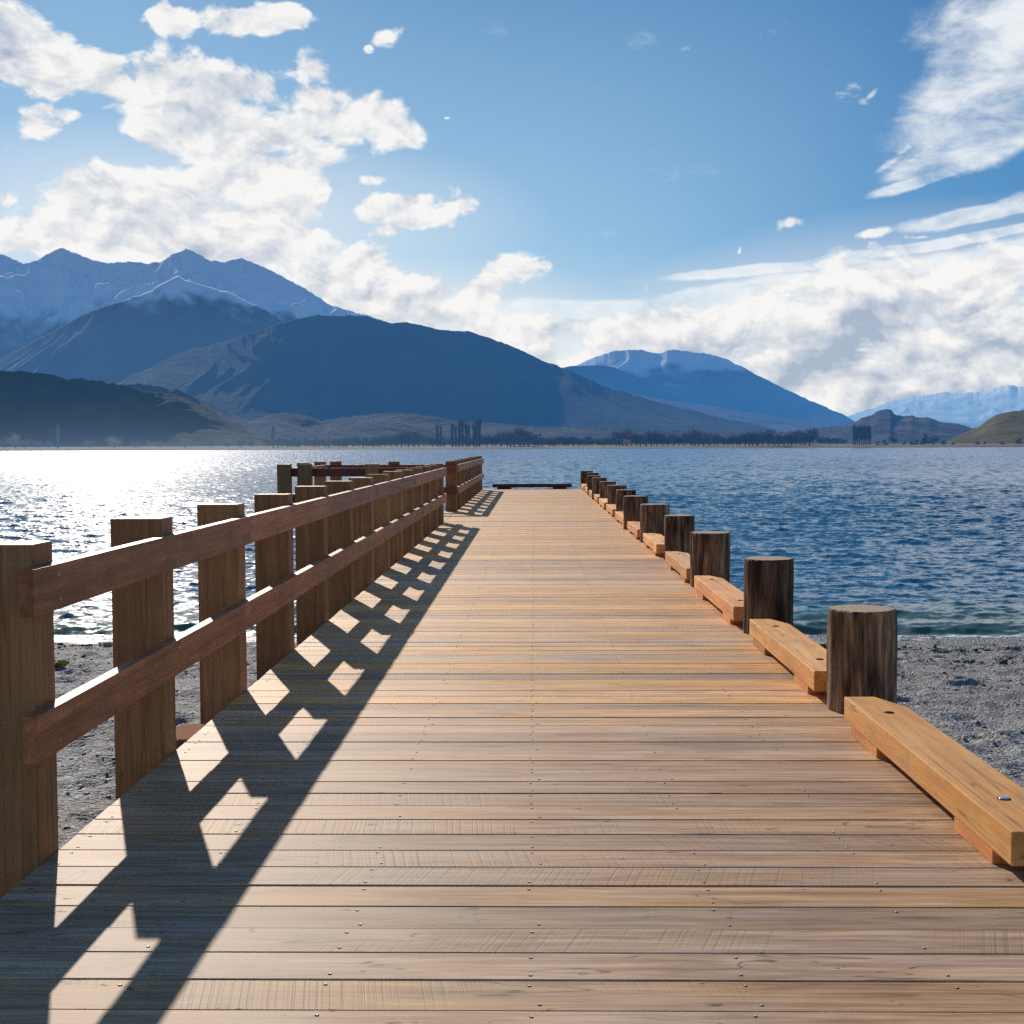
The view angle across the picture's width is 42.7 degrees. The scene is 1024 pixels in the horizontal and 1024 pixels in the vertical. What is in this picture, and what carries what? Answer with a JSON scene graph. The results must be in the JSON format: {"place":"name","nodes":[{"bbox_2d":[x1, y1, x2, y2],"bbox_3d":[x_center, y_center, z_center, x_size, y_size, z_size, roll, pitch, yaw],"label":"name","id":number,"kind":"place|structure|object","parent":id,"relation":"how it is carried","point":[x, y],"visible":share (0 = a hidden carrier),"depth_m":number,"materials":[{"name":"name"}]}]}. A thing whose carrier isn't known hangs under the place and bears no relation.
{"place":"outdoors","nodes":[
{"label":"outdoors","id":0,"kind":"place"},
{"bbox_2d":[0,276,282,383],"bbox_3d":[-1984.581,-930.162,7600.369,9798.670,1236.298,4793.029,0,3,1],"label":"mountain","id":1,"kind":"structure","parent":0,"point":[115,343],"depth_m":8498.20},
{"bbox_2d":[0,371,632,446],"bbox_3d":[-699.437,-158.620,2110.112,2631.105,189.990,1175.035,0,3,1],"label":"hill","id":2,"kind":"structure","parent":0,"point":[36,407],"depth_m":2381.86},
{"bbox_2d":[0,247,837,431],"bbox_3d":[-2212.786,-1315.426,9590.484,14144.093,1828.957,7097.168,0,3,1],"label":"snowy mountain","id":3,"kind":"structure","parent":0,"point":[48,293],"depth_m":11023.55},
{"bbox_2d":[117,315,781,433],"bbox_3d":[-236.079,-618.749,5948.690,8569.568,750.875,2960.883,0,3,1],"label":"mountain","id":4,"kind":"structure","parent":0,"point":[321,368],"depth_m":6457.08,"materials":[{"name":"stone"}]},
{"bbox_2d":[0,447,1023,640],"bbox_3d":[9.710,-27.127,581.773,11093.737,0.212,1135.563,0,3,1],"label":"lake water","id":5,"kind":"structure","parent":0,"point":[925,541],"depth_m":50.57,"materials":[{"name":"liquid"}]},
{"bbox_2d":[580,471,592,488],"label":"round pile","id":6,"kind":"object","parent":5,"relation":"in","point":[583,476],"visible":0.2,"depth_m":42.70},
{"bbox_2d":[587,475,600,494],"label":"round pile","id":7,"kind":"object","parent":5,"relation":"in","point":[589,482],"visible":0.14,"depth_m":36.80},
{"bbox_2d":[592,478,606,499],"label":"round pile","id":8,"kind":"object","parent":5,"relation":"in","point":[595,485],"visible":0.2,"depth_m":33.66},
{"bbox_2d":[600,481,615,497],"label":"round pile","id":9,"kind":"object","parent":5,"relation":"in","point":[603,488],"visible":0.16,"depth_m":31.03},
{"bbox_2d":[607,485,626,503],"bbox_3d":[2.257,0.547,28.109,0.427,2.252,0.421,0,3,10],"label":"round pile","id":10,"kind":"object","parent":5,"relation":"in","point":[611,493],"visible":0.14,"depth_m":27.91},
{"bbox_2d":[616,489,635,510],"bbox_3d":[2.191,0.699,25.093,0.396,2.253,0.386,-1,3,-17],"label":"round pile","id":11,"kind":"object","parent":5,"relation":"in","point":[621,494],"visible":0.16,"depth_m":24.91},
{"bbox_2d":[623,495,647,529],"bbox_3d":[2.067,0.860,21.818,0.426,2.261,0.438,-3,4,-44],"label":"round pile","id":12,"kind":"object","parent":5,"relation":"in","point":[631,507],"visible":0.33,"depth_m":21.61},
{"bbox_2d":[640,503,668,542],"bbox_3d":[2.070,1.009,18.963,0.442,2.251,0.442,1,3,19],"label":"round pile","id":13,"kind":"object","parent":5,"relation":"in","point":[652,518],"visible":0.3,"depth_m":18.74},
{"bbox_2d":[664,514,694,559],"bbox_3d":[2.047,1.160,16.028,0.381,2.246,0.398,-1,3,-8],"label":"round pile","id":14,"kind":"object","parent":5,"relation":"in","point":[678,529],"visible":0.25,"depth_m":15.82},
{"bbox_2d":[0,443,1023,450],"bbox_3d":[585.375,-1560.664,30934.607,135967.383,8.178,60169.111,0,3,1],"label":"shore","id":15,"kind":"structure","parent":0,"point":[485,447],"depth_m":1012.01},
{"bbox_2d":[0,436,11,447],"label":"bare tree","id":16,"kind":"object","parent":15,"relation":"on","point":[5,442],"visible":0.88,"depth_m":1103.80,"materials":[{"name":"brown plant"}]},
{"bbox_2d":[7,432,22,447],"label":"golden tree","id":17,"kind":"object","parent":15,"relation":"on","point":[15,440],"visible":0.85,"depth_m":1079.36,"materials":[{"name":"brown plant"}]},
{"bbox_2d":[17,437,34,448],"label":"bare tree","id":18,"kind":"object","parent":15,"relation":"on","point":[28,441],"visible":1,"depth_m":1051.25,"materials":[{"name":"brown plant"}]},
{"bbox_2d":[32,440,44,446],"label":"bare tree","id":19,"kind":"object","parent":15,"relation":"on","point":[37,443],"visible":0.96,"depth_m":1076.35,"materials":[{"name":"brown plant"}]},
{"bbox_2d":[55,425,59,447],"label":"poplar tree","id":20,"kind":"object","parent":15,"relation":"on","point":[57,435],"visible":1,"depth_m":1094.10,"materials":[{"name":"green plant"}]},
{"bbox_2d":[83,439,96,447],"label":"bare tree","id":21,"kind":"object","parent":15,"relation":"on","point":[89,443],"visible":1,"depth_m":1073.53,"materials":[{"name":"brown plant"}]},
{"bbox_2d":[104,435,123,447],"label":"golden tree","id":22,"kind":"object","parent":15,"relation":"on","point":[114,442],"visible":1,"depth_m":1063.54,"materials":[{"name":"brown plant"}]},
{"bbox_2d":[130,441,143,447],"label":"bare tree","id":23,"kind":"object","parent":15,"relation":"on","point":[135,444],"visible":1,"depth_m":1052.49,"materials":[{"name":"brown plant"}]},
{"bbox_2d":[177,438,194,447],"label":"golden tree","id":24,"kind":"object","parent":15,"relation":"on","point":[184,442],"visible":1,"depth_m":1062.67,"materials":[{"name":"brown plant"}]},
{"bbox_2d":[258,438,270,446],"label":"bare tree","id":25,"kind":"object","parent":15,"relation":"on","point":[267,442],"visible":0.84,"depth_m":1114.41,"materials":[{"name":"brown plant"}]},
{"bbox_2d":[270,436,283,447],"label":"bare tree","id":26,"kind":"object","parent":15,"relation":"on","point":[277,442],"visible":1,"depth_m":1045.25,"materials":[{"name":"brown plant"}]},
{"bbox_2d":[303,438,323,446],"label":"bare tree","id":27,"kind":"object","parent":15,"relation":"on","point":[316,441],"visible":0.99,"depth_m":1060.76,"materials":[{"name":"brown plant"}]},
{"bbox_2d":[322,433,335,446],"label":"golden tree","id":28,"kind":"object","parent":15,"relation":"on","point":[327,441],"visible":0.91,"depth_m":1059.87,"materials":[{"name":"brown plant"}]},
{"bbox_2d":[331,438,348,446],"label":"bare tree","id":29,"kind":"object","parent":15,"relation":"on","point":[343,442],"visible":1,"depth_m":1035.44,"materials":[{"name":"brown plant"}]},
{"bbox_2d":[350,437,373,446],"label":"bare tree","id":30,"kind":"object","parent":15,"relation":"on","point":[362,441],"visible":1,"depth_m":1038.65,"materials":[{"name":"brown plant"}]},
{"bbox_2d":[372,436,386,446],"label":"bare tree","id":31,"kind":"object","parent":15,"relation":"on","point":[380,440],"visible":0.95,"depth_m":1068.81,"materials":[{"name":"brown plant"}]},
{"bbox_2d":[387,431,410,446],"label":"bare tree","id":32,"kind":"object","parent":15,"relation":"on","point":[402,438],"visible":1,"depth_m":1057.56,"materials":[{"name":"brown plant"}]},
{"bbox_2d":[396,430,419,446],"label":"bare tree","id":33,"kind":"object","parent":15,"relation":"on","point":[414,434],"visible":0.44,"depth_m":1071.35,"materials":[{"name":"brown plant"}]},
{"bbox_2d":[407,437,420,446],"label":"bare tree","id":34,"kind":"object","parent":15,"relation":"on","point":[414,442],"visible":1,"depth_m":1067.66,"materials":[{"name":"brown plant"}]},
{"bbox_2d":[411,431,427,446],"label":"bare tree","id":35,"kind":"object","parent":15,"relation":"on","point":[419,436],"visible":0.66,"depth_m":1085.81,"materials":[{"name":"brown plant"}]},
{"bbox_2d":[424,436,442,446],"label":"bare tree","id":36,"kind":"object","parent":15,"relation":"on","point":[429,441],"visible":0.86,"depth_m":1100.88,"materials":[{"name":"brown plant"}]},
{"bbox_2d":[435,423,439,446],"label":"poplar tree","id":37,"kind":"object","parent":15,"relation":"on","point":[437,433],"visible":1,"depth_m":1065.58,"materials":[{"name":"green plant"}]},
{"bbox_2d":[450,423,453,446],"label":"poplar tree","id":38,"kind":"object","parent":15,"relation":"on","point":[452,432],"visible":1,"depth_m":1049.28,"materials":[{"name":"green plant"}]},
{"bbox_2d":[454,424,457,446],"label":"poplar tree","id":39,"kind":"object","parent":15,"relation":"on","point":[455,434],"visible":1,"depth_m":1042.87,"materials":[{"name":"green plant"}]},
{"bbox_2d":[457,421,461,446],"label":"poplar tree","id":40,"kind":"object","parent":15,"relation":"on","point":[459,432],"visible":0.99,"depth_m":1055.21,"materials":[{"name":"green plant"}]},
{"bbox_2d":[460,419,464,446],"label":"poplar tree","id":41,"kind":"object","parent":15,"relation":"on","point":[462,428],"visible":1,"depth_m":1050.68,"materials":[{"name":"green plant"}]},
{"bbox_2d":[464,422,467,446],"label":"poplar tree","id":42,"kind":"object","parent":15,"relation":"on","point":[466,429],"visible":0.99,"depth_m":1064.44,"materials":[{"name":"green plant"}]},
{"bbox_2d":[472,423,475,446],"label":"poplar tree","id":43,"kind":"object","parent":15,"relation":"on","point":[473,429],"visible":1,"depth_m":1051.78,"materials":[{"name":"green plant"}]},
{"bbox_2d":[474,420,477,446],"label":"poplar tree","id":44,"kind":"object","parent":15,"relation":"on","point":[476,432],"visible":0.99,"depth_m":1048.65,"materials":[{"name":"green plant"}]},
{"bbox_2d":[477,418,481,446],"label":"poplar tree","id":45,"kind":"object","parent":15,"relation":"on","point":[479,428],"visible":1,"depth_m":1055.83,"materials":[{"name":"green plant"}]},
{"bbox_2d":[478,433,499,446],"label":"bare tree","id":46,"kind":"object","parent":15,"relation":"on","point":[485,439],"visible":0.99,"depth_m":1051.86,"materials":[{"name":"brown plant"}]},
{"bbox_2d":[489,436,500,444],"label":"bare tree","id":47,"kind":"object","parent":15,"relation":"on","point":[496,441],"visible":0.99,"depth_m":1048.88,"materials":[{"name":"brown plant"}]},
{"bbox_2d":[497,430,523,445],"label":"bare tree","id":48,"kind":"object","parent":15,"relation":"on","point":[515,435],"visible":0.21,"depth_m":1080.45,"materials":[{"name":"brown plant"}]},
{"bbox_2d":[499,430,524,446],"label":"bare tree","id":49,"kind":"object","parent":15,"relation":"on","point":[510,438],"visible":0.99,"depth_m":1035.45,"materials":[{"name":"brown plant"}]},
{"bbox_2d":[513,426,527,445],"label":"bare tree","id":50,"kind":"object","parent":15,"relation":"on","point":[520,443],"visible":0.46,"depth_m":1085.68,"materials":[{"name":"brown plant"}]},
{"bbox_2d":[521,430,540,446],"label":"bare tree","id":51,"kind":"object","parent":15,"relation":"on","point":[529,439],"visible":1,"depth_m":1031.14,"materials":[{"name":"brown plant"}]},
{"bbox_2d":[560,436,572,446],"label":"bare tree","id":52,"kind":"object","parent":15,"relation":"on","point":[567,440],"visible":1,"depth_m":1056.56,"materials":[{"name":"brown plant"}]},
{"bbox_2d":[574,438,585,446],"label":"bare tree","id":53,"kind":"object","parent":15,"relation":"on","point":[578,441],"visible":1,"depth_m":1059.96,"materials":[{"name":"brown plant"}]},
{"bbox_2d":[604,437,618,445],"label":"bare tree","id":54,"kind":"object","parent":15,"relation":"on","point":[610,441],"visible":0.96,"depth_m":1072.05,"materials":[{"name":"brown plant"}]},
{"bbox_2d":[609,428,634,445],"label":"bare tree","id":55,"kind":"object","parent":15,"relation":"on","point":[612,432],"visible":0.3,"depth_m":1114.67,"materials":[{"name":"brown plant"}]},
{"bbox_2d":[613,431,634,445],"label":"bare tree","id":56,"kind":"object","parent":15,"relation":"on","point":[628,437],"visible":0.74,"depth_m":1084.64,"materials":[{"name":"brown plant"}]},
{"bbox_2d":[630,435,649,446],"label":"bare tree","id":57,"kind":"object","parent":15,"relation":"on","point":[640,439],"visible":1,"depth_m":1035.68,"materials":[{"name":"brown plant"}]},
{"bbox_2d":[642,430,664,445],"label":"bare tree","id":58,"kind":"object","parent":15,"relation":"on","point":[653,436],"visible":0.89,"depth_m":1061.65,"materials":[{"name":"brown plant"}]},
{"bbox_2d":[648,432,667,445],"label":"bare tree","id":59,"kind":"object","parent":15,"relation":"on","point":[658,440],"visible":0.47,"depth_m":1072.79,"materials":[{"name":"brown plant"}]},
{"bbox_2d":[657,436,675,445],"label":"bare tree","id":60,"kind":"object","parent":15,"relation":"on","point":[666,440],"visible":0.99,"depth_m":1050.07,"materials":[{"name":"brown plant"}]},
{"bbox_2d":[668,431,681,445],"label":"bare tree","id":61,"kind":"object","parent":15,"relation":"on","point":[673,437],"visible":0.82,"depth_m":1086.37,"materials":[{"name":"brown plant"}]},
{"bbox_2d":[674,435,685,445],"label":"bare tree","id":62,"kind":"object","parent":15,"relation":"on","point":[678,440],"visible":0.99,"depth_m":1080.37,"materials":[{"name":"brown plant"}]},
{"bbox_2d":[682,426,712,445],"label":"bare tree","id":63,"kind":"object","parent":15,"relation":"on","point":[695,432],"visible":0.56,"depth_m":1085.80,"materials":[{"name":"brown plant"}]},
{"bbox_2d":[692,434,717,445],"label":"bare tree","id":64,"kind":"object","parent":15,"relation":"on","point":[706,438],"visible":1,"depth_m":1041.70,"materials":[{"name":"brown plant"}]},
{"bbox_2d":[709,433,721,445],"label":"bare tree","id":65,"kind":"object","parent":15,"relation":"on","point":[716,438],"visible":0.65,"depth_m":1062.48,"materials":[{"name":"brown plant"}]},
{"bbox_2d":[724,434,741,445],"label":"bare tree","id":66,"kind":"object","parent":15,"relation":"on","point":[731,438],"visible":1,"depth_m":1042.32,"materials":[{"name":"brown plant"}]},
{"bbox_2d":[734,431,753,445],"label":"bare tree","id":67,"kind":"object","parent":15,"relation":"on","point":[744,439],"visible":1,"depth_m":1038.53,"materials":[{"name":"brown plant"}]},
{"bbox_2d":[741,430,758,445],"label":"bare tree","id":68,"kind":"object","parent":15,"relation":"on","point":[752,441],"visible":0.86,"depth_m":1042.26,"materials":[{"name":"brown plant"}]},
{"bbox_2d":[754,429,781,445],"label":"bare tree","id":69,"kind":"object","parent":15,"relation":"on","point":[767,436],"visible":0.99,"depth_m":1029.12,"materials":[{"name":"brown plant"}]},
{"bbox_2d":[770,434,786,445],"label":"bare tree","id":70,"kind":"object","parent":15,"relation":"on","point":[779,440],"visible":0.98,"depth_m":1035.79,"materials":[{"name":"brown plant"}]},
{"bbox_2d":[782,431,802,445],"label":"bare tree","id":71,"kind":"object","parent":15,"relation":"on","point":[792,437],"visible":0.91,"depth_m":1042.70,"materials":[{"name":"brown plant"}]},
{"bbox_2d":[795,425,821,445],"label":"bare tree","id":72,"kind":"object","parent":15,"relation":"on","point":[812,435],"visible":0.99,"depth_m":1053.39,"materials":[{"name":"brown plant"}]},
{"bbox_2d":[821,436,839,444],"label":"bare tree","id":73,"kind":"object","parent":15,"relation":"on","point":[827,439],"visible":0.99,"depth_m":1221.29,"materials":[{"name":"brown plant"}]},
{"bbox_2d":[920,433,929,444],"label":"dark conifer","id":74,"kind":"object","parent":15,"relation":"on","point":[923,441],"visible":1,"depth_m":1077.26,"materials":[{"name":"green plant"}]},
{"bbox_2d":[928,436,942,444],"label":"bare tree","id":75,"kind":"object","parent":15,"relation":"on","point":[933,441],"visible":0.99,"depth_m":1076.79,"materials":[{"name":"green plant"}]},
{"bbox_2d":[0,0,1023,415],"label":"sky","id":76,"kind":"structure","parent":0,"point":[823,200],"materials":[{"name":"blue"}]},
{"bbox_2d":[120,383,909,444],"bbox_3d":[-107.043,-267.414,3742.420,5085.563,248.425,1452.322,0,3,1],"label":"hill","id":77,"kind":"structure","parent":0,"point":[297,426],"depth_m":4127.72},
{"bbox_2d":[54,634,1023,849],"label":"beach","id":78,"kind":"structure","parent":0,"point":[77,813],"depth_m":10.18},
{"bbox_2d":[55,659,69,667],"bbox_3d":[-4.266,1.419,12.252,0.272,0.078,0.239,2,4,38],"label":"grass tuft","id":79,"kind":"object","parent":78,"relation":"on","point":[62,663],"visible":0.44,"depth_m":12.23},
{"bbox_2d":[0,489,1023,1023],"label":"jetty","id":80,"kind":"object","parent":78,"relation":"on","point":[532,757],"visible":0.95,"depth_m":4.59,"materials":[{"name":"brown wood"}]},
{"bbox_2d":[0,464,446,898],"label":"railing","id":81,"kind":"object","parent":80,"relation":"attached to","point":[355,536],"visible":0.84,"depth_m":5.88,"materials":[{"name":"brown wood"}]},
{"bbox_2d":[294,463,326,493],"bbox_3d":[-4.116,-0.231,26.040,0.295,1.501,3.842,0,3,1],"label":"railing","id":82,"kind":"object","parent":80,"relation":"attached to","point":[321,466],"visible":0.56,"depth_m":26.41,"materials":[{"name":"brown wood"}]},
{"bbox_2d":[277,464,405,502],"bbox_3d":[-2.904,-0.131,23.975,2.827,1.501,0.238,0,3,1],"label":"railing","id":83,"kind":"object","parent":80,"relation":"attached to","point":[305,474],"visible":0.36,"depth_m":23.86,"materials":[{"name":"brown wood"}]},
{"bbox_2d":[313,461,455,493],"bbox_3d":[-2.736,-0.340,28.064,3.087,1.505,0.237,0,3,1],"label":"railing","id":84,"kind":"object","parent":80,"relation":"attached to","point":[319,481],"visible":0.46,"depth_m":27.93,"materials":[{"name":"brown wood"}]},
{"bbox_2d":[446,456,483,511],"bbox_3d":[-1.160,-0.695,35.005,0.279,1.504,14.172,0,3,1],"label":"railing","id":85,"kind":"object","parent":80,"relation":"attached to","point":[466,478],"visible":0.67,"depth_m":31.05,"materials":[{"name":"brown wood"}]},
{"bbox_2d":[492,484,571,488],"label":"stop beam","id":86,"kind":"structure","parent":80,"relation":"on","point":[509,486],"depth_m":42.39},
{"bbox_2d":[594,494,599,502],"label":"kerb beam","id":87,"kind":"structure","parent":80,"relation":"on","point":[596,498],"depth_m":32.23,"materials":[{"name":"brown wood"}]},
{"bbox_2d":[599,498,606,509],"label":"kerb beam","id":88,"kind":"structure","parent":80,"relation":"on","point":[603,502],"depth_m":29.44,"materials":[{"name":"brown wood"}]},
{"bbox_2d":[606,504,615,516],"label":"kerb beam","id":89,"kind":"structure","parent":80,"relation":"on","point":[611,508],"depth_m":26.38,"materials":[{"name":"brown wood"}]},
{"bbox_2d":[615,511,622,525],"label":"kerb beam","id":90,"kind":"structure","parent":80,"relation":"on","point":[618,516],"depth_m":23.78,"materials":[{"name":"brown wood"}]},
{"bbox_2d":[627,521,639,539],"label":"kerb beam","id":91,"kind":"structure","parent":80,"relation":"on","point":[633,527],"depth_m":20.16,"materials":[{"name":"brown wood"}]},
{"bbox_2d":[643,533,663,555],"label":"kerb beam","id":92,"kind":"structure","parent":80,"relation":"on","point":[654,542],"depth_m":17.04,"materials":[{"name":"brown wood"}]},
{"bbox_2d":[665,551,689,582],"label":"kerb beam","id":93,"kind":"structure","parent":80,"relation":"on","point":[678,561],"depth_m":14.14,"materials":[{"name":"brown wood"}]},
{"bbox_2d":[694,576,743,623],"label":"kerb beam","id":94,"kind":"structure","parent":80,"relation":"on","point":[725,597],"depth_m":10.96,"materials":[{"name":"brown wood"}]},
{"bbox_2d":[749,619,826,693],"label":"kerb beam","id":95,"kind":"structure","parent":80,"relation":"on","point":[801,656],"depth_m":7.99,"materials":[{"name":"brown wood"}]},
{"bbox_2d":[844,697,1023,865],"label":"kerb beam","id":96,"kind":"structure","parent":80,"relation":"on","point":[980,800],"depth_m":4.98,"materials":[{"name":"brown wood"}]},
{"bbox_2d":[54,635,1023,828],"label":"pebbles","id":97,"kind":"object","parent":78,"relation":"on","point":[193,712],"visible":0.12,"depth_m":10.64,"materials":[{"name":"stone"}]},
{"bbox_2d":[54,643,1023,663],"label":"drift debris","id":98,"kind":"object","parent":78,"relation":"on","point":[961,651],"visible":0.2,"depth_m":13.50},
{"bbox_2d":[690,531,729,586],"bbox_3d":[1.958,1.317,12.980,0.420,2.239,0.414,-2,4,-35],"label":"round pile","id":99,"kind":"object","parent":78,"relation":"in","point":[709,553],"visible":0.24,"depth_m":12.77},
{"bbox_2d":[743,556,793,634],"bbox_3d":[1.912,1.469,9.776,0.380,2.258,0.396,1,3,28],"label":"round pile","id":100,"kind":"object","parent":78,"relation":"in","point":[768,587],"visible":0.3,"depth_m":9.57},
{"bbox_2d":[826,604,897,713],"bbox_3d":[1.848,1.623,6.939,0.369,2.238,0.361,0,3,1],"label":"round pile","id":101,"kind":"object","parent":78,"relation":"in","point":[861,656],"visible":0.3,"depth_m":6.76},
{"bbox_2d":[564,365,686,402],"bbox_3d":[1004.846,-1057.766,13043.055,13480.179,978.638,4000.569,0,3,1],"label":"mountain","id":102,"kind":"structure","parent":0,"point":[613,378],"depth_m":14227.90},
{"bbox_2d":[576,349,854,425],"bbox_3d":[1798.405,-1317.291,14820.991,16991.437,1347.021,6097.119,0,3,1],"label":"snowy mountain","id":103,"kind":"structure","parent":0,"point":[695,378],"depth_m":16178.65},
{"bbox_2d":[758,409,974,443],"bbox_3d":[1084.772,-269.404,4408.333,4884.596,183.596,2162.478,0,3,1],"label":"hill","id":104,"kind":"structure","parent":0,"point":[885,424],"depth_m":4673.23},
{"bbox_2d":[847,385,1023,427],"bbox_3d":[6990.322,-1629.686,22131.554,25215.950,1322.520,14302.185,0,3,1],"label":"snowy mountain","id":105,"kind":"structure","parent":0,"point":[973,409],"depth_m":23805.06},
{"bbox_2d":[946,410,1023,442],"bbox_3d":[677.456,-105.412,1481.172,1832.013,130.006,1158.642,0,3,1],"label":"hill","id":106,"kind":"structure","parent":0,"point":[1007,427],"depth_m":1570.26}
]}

